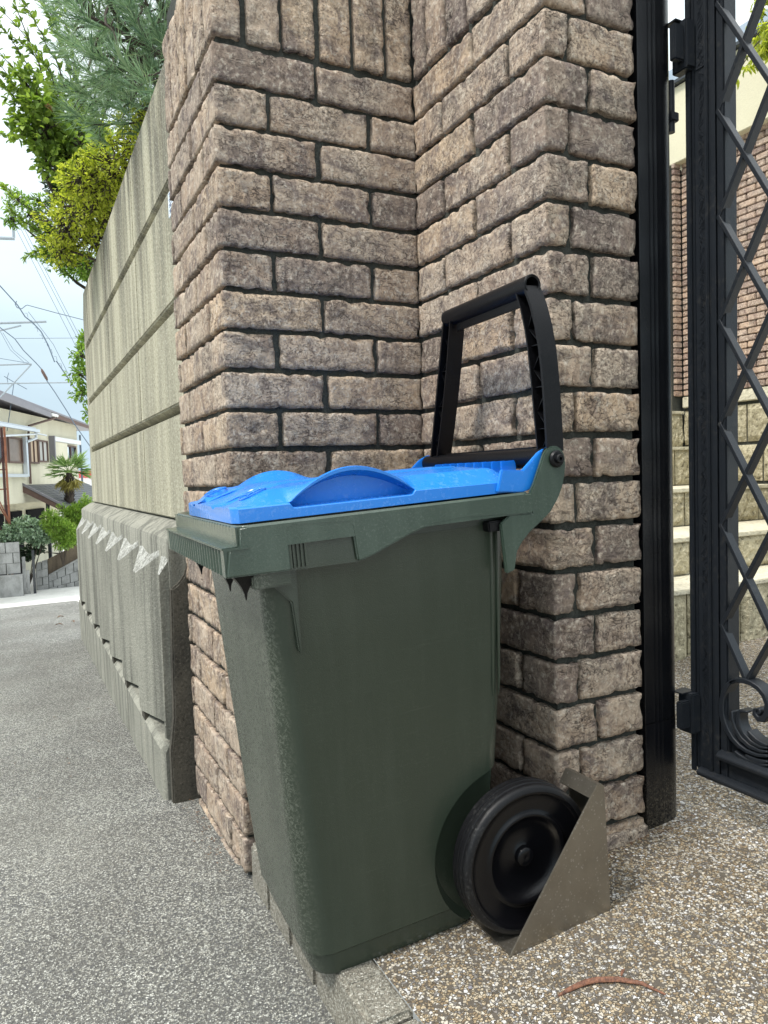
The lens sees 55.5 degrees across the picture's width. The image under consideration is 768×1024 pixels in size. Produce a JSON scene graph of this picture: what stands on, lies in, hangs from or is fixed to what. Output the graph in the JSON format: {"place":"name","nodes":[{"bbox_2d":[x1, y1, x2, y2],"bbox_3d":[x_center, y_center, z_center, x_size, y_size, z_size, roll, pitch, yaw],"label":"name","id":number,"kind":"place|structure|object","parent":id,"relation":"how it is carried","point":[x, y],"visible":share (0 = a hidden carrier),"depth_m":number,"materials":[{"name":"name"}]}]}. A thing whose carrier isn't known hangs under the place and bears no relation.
{"place":"outdoors","nodes":[
{"label":"outdoors","id":0,"kind":"place"},
{"bbox_2d":[0,576,79,607],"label":"lane","id":1,"kind":"structure","parent":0,"point":[55,595],"depth_m":12.70,"materials":[{"name":"concrete"}]},
{"bbox_2d":[0,427,11,574],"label":"rusty steel frame","id":2,"kind":"object","parent":1,"relation":"on","point":[4,469],"visible":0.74,"depth_m":13.18,"materials":[{"name":"brown metal"}]},
{"bbox_2d":[0,574,23,597],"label":"retaining plinth","id":3,"kind":"structure","parent":1,"relation":"on","point":[12,585],"depth_m":12.87,"materials":[{"name":"grey concrete"}]},
{"bbox_2d":[0,542,20,574],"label":"block wall","id":4,"kind":"structure","parent":3,"relation":"on","point":[10,563],"depth_m":12.94,"materials":[{"name":"grey concrete"}]},
{"bbox_2d":[22,556,26,593],"bbox_3d":[-6.484,1.165,13.155,0.058,0.720,0.080,-3,3,-27],"label":"garden post","id":5,"kind":"object","parent":1,"relation":"on","point":[24,574],"visible":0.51,"depth_m":13.12,"materials":[{"name":"grey concrete"}]},
{"bbox_2d":[0,514,55,583],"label":"round shrub","id":6,"kind":"object","parent":1,"relation":"on","point":[30,530],"visible":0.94,"depth_m":13.16,"materials":[{"name":"green plant"}]},
{"bbox_2d":[26,570,30,593],"bbox_3d":[-6.427,1.286,13.188,0.050,0.470,0.080,-3,3,-27],"label":"garden post","id":7,"kind":"object","parent":1,"relation":"on","point":[28,581],"visible":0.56,"depth_m":13.15,"materials":[{"name":"grey concrete"}]},
{"bbox_2d":[31,550,36,593],"bbox_3d":[-6.345,1.102,13.222,0.047,0.830,0.080,-3,3,-27],"label":"garden post","id":8,"kind":"object","parent":1,"relation":"on","point":[33,571],"visible":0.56,"depth_m":13.19,"materials":[{"name":"grey"}]},
{"bbox_2d":[0,207,69,397],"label":"utility pole","id":9,"kind":"object","parent":1,"relation":"on","point":[15,322],"visible":0.8,"depth_m":10.64,"materials":[{"name":"grey metal"}]},
{"bbox_2d":[36,560,48,589],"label":"grey block pier","id":10,"kind":"structure","parent":1,"relation":"on","point":[42,580],"depth_m":13.64,"materials":[{"name":"concrete"}]},
{"bbox_2d":[0,390,92,574],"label":"hillside house","id":11,"kind":"structure","parent":1,"relation":"on","point":[38,437],"depth_m":15.60,"materials":[{"name":"beige paint"}]},
{"bbox_2d":[0,437,7,462],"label":"window","id":12,"kind":"structure","parent":11,"relation":"in","point":[6,437],"depth_m":14.06,"materials":[{"name":"brown paint"}]},
{"bbox_2d":[4,373,26,430],"bbox_3d":[-7.126,-2.133,14.146,0.399,1.124,0.015,-3,3,-27],"label":"roof antenna","id":13,"kind":"object","parent":11,"relation":"attached to","point":[12,394],"visible":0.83,"depth_m":14.10,"materials":[{"name":"grey metal"}]},
{"bbox_2d":[7,437,23,463],"bbox_3d":[-7.372,-1.236,14.577,0.050,0.520,0.720,-2,3,-6],"label":"window","id":14,"kind":"structure","parent":11,"relation":"in","point":[14,444],"depth_m":14.60,"materials":[{"name":"brown paint"}]},
{"bbox_2d":[10,511,23,573],"bbox_3d":[-7.946,0.706,15.836,0.035,1.450,0.600,-2,3,-6],"label":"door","id":15,"kind":"structure","parent":11,"relation":"in","point":[14,514],"depth_m":15.83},
{"bbox_2d":[30,438,39,463],"bbox_3d":[-7.486,-1.299,15.589,0.050,0.530,0.500,-2,3,-6],"label":"window","id":16,"kind":"structure","parent":11,"relation":"in","point":[34,445],"depth_m":15.60,"materials":[{"name":"brown paint"}]},
{"bbox_2d":[26,508,44,521],"bbox_3d":[-8.084,0.302,16.960,0.035,0.750,1.100,-2,3,-6],"label":"window","id":17,"kind":"structure","parent":11,"relation":"in","point":[36,513],"depth_m":16.94,"materials":[{"name":"black glass"}]},
{"bbox_2d":[38,440,48,462],"bbox_3d":[-7.552,-1.343,16.145,0.050,0.485,0.580,-2,3,-6],"label":"window","id":18,"kind":"structure","parent":11,"relation":"in","point":[43,445],"depth_m":16.14,"materials":[{"name":"brown paint"}]},
{"bbox_2d":[67,445,76,459],"bbox_3d":[-7.761,-1.468,18.059,0.050,0.350,0.860,-2,3,-6],"label":"window","id":19,"kind":"structure","parent":11,"relation":"in","point":[72,449],"depth_m":18.17,"materials":[{"name":"brown paint"}]},
{"bbox_2d":[20,536,75,562],"bbox_3d":[-6.427,0.550,14.211,1.495,0.830,0.516,-3,3,-18],"label":"shaded hedge","id":20,"kind":"object","parent":1,"relation":"on","point":[27,555],"visible":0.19,"depth_m":14.01,"materials":[{"name":"green plant"}]},
{"bbox_2d":[37,507,76,565],"bbox_3d":[-5.899,0.440,13.284,0.727,1.136,0.566,-3,3,-27],"label":"feathery conifer","id":21,"kind":"object","parent":1,"relation":"on","point":[61,530],"visible":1,"depth_m":13.21,"materials":[{"name":"green plant"}]},
{"bbox_2d":[48,561,78,588],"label":"stone ramp wall","id":22,"kind":"structure","parent":1,"relation":"on","point":[67,576],"depth_m":13.87,"materials":[{"name":"grey concrete"}]},
{"bbox_2d":[47,545,77,575],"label":"brown parapet","id":23,"kind":"structure","parent":22,"relation":"on","point":[55,563],"depth_m":13.85,"materials":[{"name":"grey concrete"}]},
{"bbox_2d":[43,450,90,518],"bbox_3d":[-6.735,-0.129,15.652,1.001,2.462,1.115,0,3,24],"label":"palm tree","id":24,"kind":"object","parent":1,"relation":"on","point":[68,483],"visible":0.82,"depth_m":15.54,"materials":[{"name":"green plant"}]},
{"bbox_2d":[55,492,92,545],"bbox_3d":[-5.943,0.237,14.039,0.776,1.253,0.517,-3,3,-27],"label":"bright conifer","id":25,"kind":"object","parent":1,"relation":"on","point":[70,511],"visible":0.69,"depth_m":13.94,"materials":[{"name":"green plant"}]},
{"bbox_2d":[0,285,87,404],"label":"overhead cable","id":26,"kind":"object","parent":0,"point":[42,338],"visible":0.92,"depth_m":9.01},
{"bbox_2d":[15,301,82,319],"bbox_3d":[-3.942,-2.471,9.128,1.206,0.248,0.011,-3,3,-27],"label":"overhead cable","id":27,"kind":"object","parent":26,"relation":"attached to","point":[46,310],"visible":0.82,"depth_m":9.00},
{"bbox_2d":[0,327,89,445],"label":"overhead cable","id":28,"kind":"object","parent":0,"point":[49,384],"visible":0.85,"depth_m":9.07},
{"bbox_2d":[41,369,47,380],"bbox_3d":[-4.201,-1.698,9.026,0.075,0.145,0.035,-3,3,-27],"label":"splice sleeve","id":29,"kind":"object","parent":28,"relation":"attached to","point":[44,374],"visible":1,"depth_m":9.01,"materials":[{"name":"brown plastic"}]},
{"bbox_2d":[14,216,83,350],"bbox_3d":[-5.716,-3.780,12.669,1.172,2.618,0.008,-3,3,-27],"label":"thin wire","id":30,"kind":"object","parent":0,"point":[47,280],"visible":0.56,"depth_m":12.61,"materials":[{"name":"grey metal"}]},
{"bbox_2d":[24,229,77,332],"bbox_3d":[-5.654,-3.754,12.701,1.136,2.538,0.008,-3,3,-27],"label":"thin wire","id":31,"kind":"object","parent":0,"point":[51,281],"visible":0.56,"depth_m":12.64,"materials":[{"name":"grey metal"}]},
{"bbox_2d":[17,231,85,365],"bbox_3d":[-5.753,-3.676,12.654,1.163,2.654,0.008,-3,3,-27],"label":"thin wire","id":32,"kind":"object","parent":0,"point":[48,292],"visible":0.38,"depth_m":12.62,"materials":[{"name":"grey metal"}]},
{"bbox_2d":[0,601,335,1023],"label":"road","id":33,"kind":"structure","parent":0,"point":[203,940],"depth_m":1.42,"materials":[{"name":"grey asphalt"}]},
{"bbox_2d":[76,63,200,803],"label":"concrete boundary wall","id":34,"kind":"structure","parent":33,"relation":"on","point":[134,610],"depth_m":2.27,"materials":[{"name":"grey concrete"}]},
{"bbox_2d":[0,0,82,263],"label":"arching shoots","id":35,"kind":"object","parent":34,"relation":"on","point":[45,66],"visible":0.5,"depth_m":3.22,"materials":[{"name":"green plant"}]},
{"bbox_2d":[0,186,95,289],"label":"green maple","id":36,"kind":"object","parent":34,"relation":"on","point":[82,271],"visible":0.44,"depth_m":3.84,"materials":[{"name":"green plant"}]},
{"bbox_2d":[0,53,114,249],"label":"broadleaf tree","id":37,"kind":"object","parent":34,"relation":"on","point":[54,142],"visible":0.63,"depth_m":3.19,"materials":[{"name":"green plant"}]},
{"bbox_2d":[40,146,116,214],"bbox_3d":[-1.508,-1.550,3.717,0.445,0.717,0.463,-3,3,-27],"label":"dark broadleaf shrub","id":38,"kind":"object","parent":34,"relation":"on","point":[47,186],"visible":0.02,"depth_m":3.70,"materials":[{"name":"green plant"}]},
{"bbox_2d":[30,88,151,271],"bbox_3d":[-1.118,-1.328,3.025,0.479,0.451,1.295,-4,4,-38],"label":"yellow shrub","id":39,"kind":"object","parent":34,"relation":"on","point":[90,195],"visible":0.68,"depth_m":2.99,"materials":[{"name":"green plant"}]},
{"bbox_2d":[33,0,170,154],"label":"pine tree","id":40,"kind":"object","parent":34,"relation":"on","point":[141,68],"visible":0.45,"depth_m":2.25,"materials":[{"name":"green plant"}]},
{"bbox_2d":[168,191,172,218],"bbox_3d":[-0.522,-0.761,1.792,0.005,0.060,0.067,-3,3,-27],"label":"enamel address plate","id":41,"kind":"object","parent":34,"relation":"attached to","point":[169,205],"visible":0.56,"depth_m":1.80,"materials":[{"name":"white metal"}]},
{"bbox_2d":[251,842,421,1023],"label":"kerb","id":42,"kind":"structure","parent":33,"relation":"on","point":[365,993],"depth_m":1.00,"materials":[{"name":"concrete"}]},
{"bbox_2d":[35,512,422,1023],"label":"ground","id":43,"kind":"structure","parent":0,"point":[416,1017],"depth_m":3.20,"materials":[{"name":"concrete"}]},
{"bbox_2d":[62,328,87,424],"bbox_3d":[-1.864,-0.852,4.566,0.229,0.664,0.276,-1,3,21],"label":"wall end bush","id":44,"kind":"object","parent":43,"relation":"on","point":[79,360],"visible":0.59,"depth_m":4.53,"materials":[{"name":"green plant"}]},
{"bbox_2d":[79,471,91,485],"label":"distant red roof house","id":45,"kind":"structure","parent":43,"relation":"on","point":[87,480],"depth_m":63.09,"materials":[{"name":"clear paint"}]},
{"bbox_2d":[0,0,754,470],"label":"sky","id":46,"kind":"structure","parent":0,"point":[21,281],"materials":[{"name":"white"}]},
{"bbox_2d":[374,635,767,1023],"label":"driveway","id":47,"kind":"structure","parent":0,"point":[658,925],"depth_m":1.03,"materials":[{"name":"beige gravel"}]},
{"bbox_2d":[166,274,580,973],"bbox_3d":[-0.040,0.146,1.182,0.518,0.959,0.471,-7,5,-24],"label":"wheeled bin","id":48,"kind":"object","parent":47,"relation":"on","point":[360,614],"visible":0.97,"depth_m":1.02,"materials":[{"name":"green plastic"}]},
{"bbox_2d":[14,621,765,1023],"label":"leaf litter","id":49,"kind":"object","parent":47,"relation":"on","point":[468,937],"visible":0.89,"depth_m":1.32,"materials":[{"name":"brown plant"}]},
{"bbox_2d":[162,0,648,874],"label":"brick gate wall","id":50,"kind":"structure","parent":47,"relation":"on","point":[364,194],"depth_m":1.38,"materials":[{"name":"brown brick"}]},
{"bbox_2d":[472,768,610,956],"bbox_3d":[0.234,0.510,1.097,0.189,0.211,0.096,-3,3,-27],"label":"wheel stop","id":51,"kind":"object","parent":47,"relation":"on","point":[575,891],"visible":0.98,"depth_m":1.07,"materials":[{"name":"silver metal"}]},
{"bbox_2d":[558,969,665,996],"bbox_3d":[0.292,0.614,0.951,0.135,0.013,0.041,-1,3,5],"label":"dry twig","id":52,"kind":"object","parent":47,"relation":"on","point":[593,980],"visible":1,"depth_m":0.95,"materials":[{"name":"brown wood"}]},
{"bbox_2d":[627,0,676,829],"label":"gate post","id":53,"kind":"object","parent":47,"relation":"on","point":[650,169],"visible":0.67,"depth_m":1.29,"materials":[{"name":"black metal"}]},
{"bbox_2d":[668,0,767,803],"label":"gate leaf","id":54,"kind":"object","parent":53,"relation":"attached to","point":[729,746],"visible":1,"depth_m":1.27,"materials":[{"name":"black paint"}]},
{"bbox_2d":[669,5,767,483],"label":"courtyard brick house","id":55,"kind":"structure","parent":47,"relation":"on","point":[752,308],"depth_m":3.32,"materials":[{"name":"brick"}]},
{"bbox_2d":[672,411,767,660],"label":"stone terrace steps","id":56,"kind":"structure","parent":47,"relation":"on","point":[753,526],"depth_m":2.68,"materials":[{"name":"beige stone"}]},
{"bbox_2d":[736,0,767,88],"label":"courtyard maple","id":57,"kind":"object","parent":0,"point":[761,49],"visible":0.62,"depth_m":2.77,"materials":[{"name":"green plant"}]}
]}

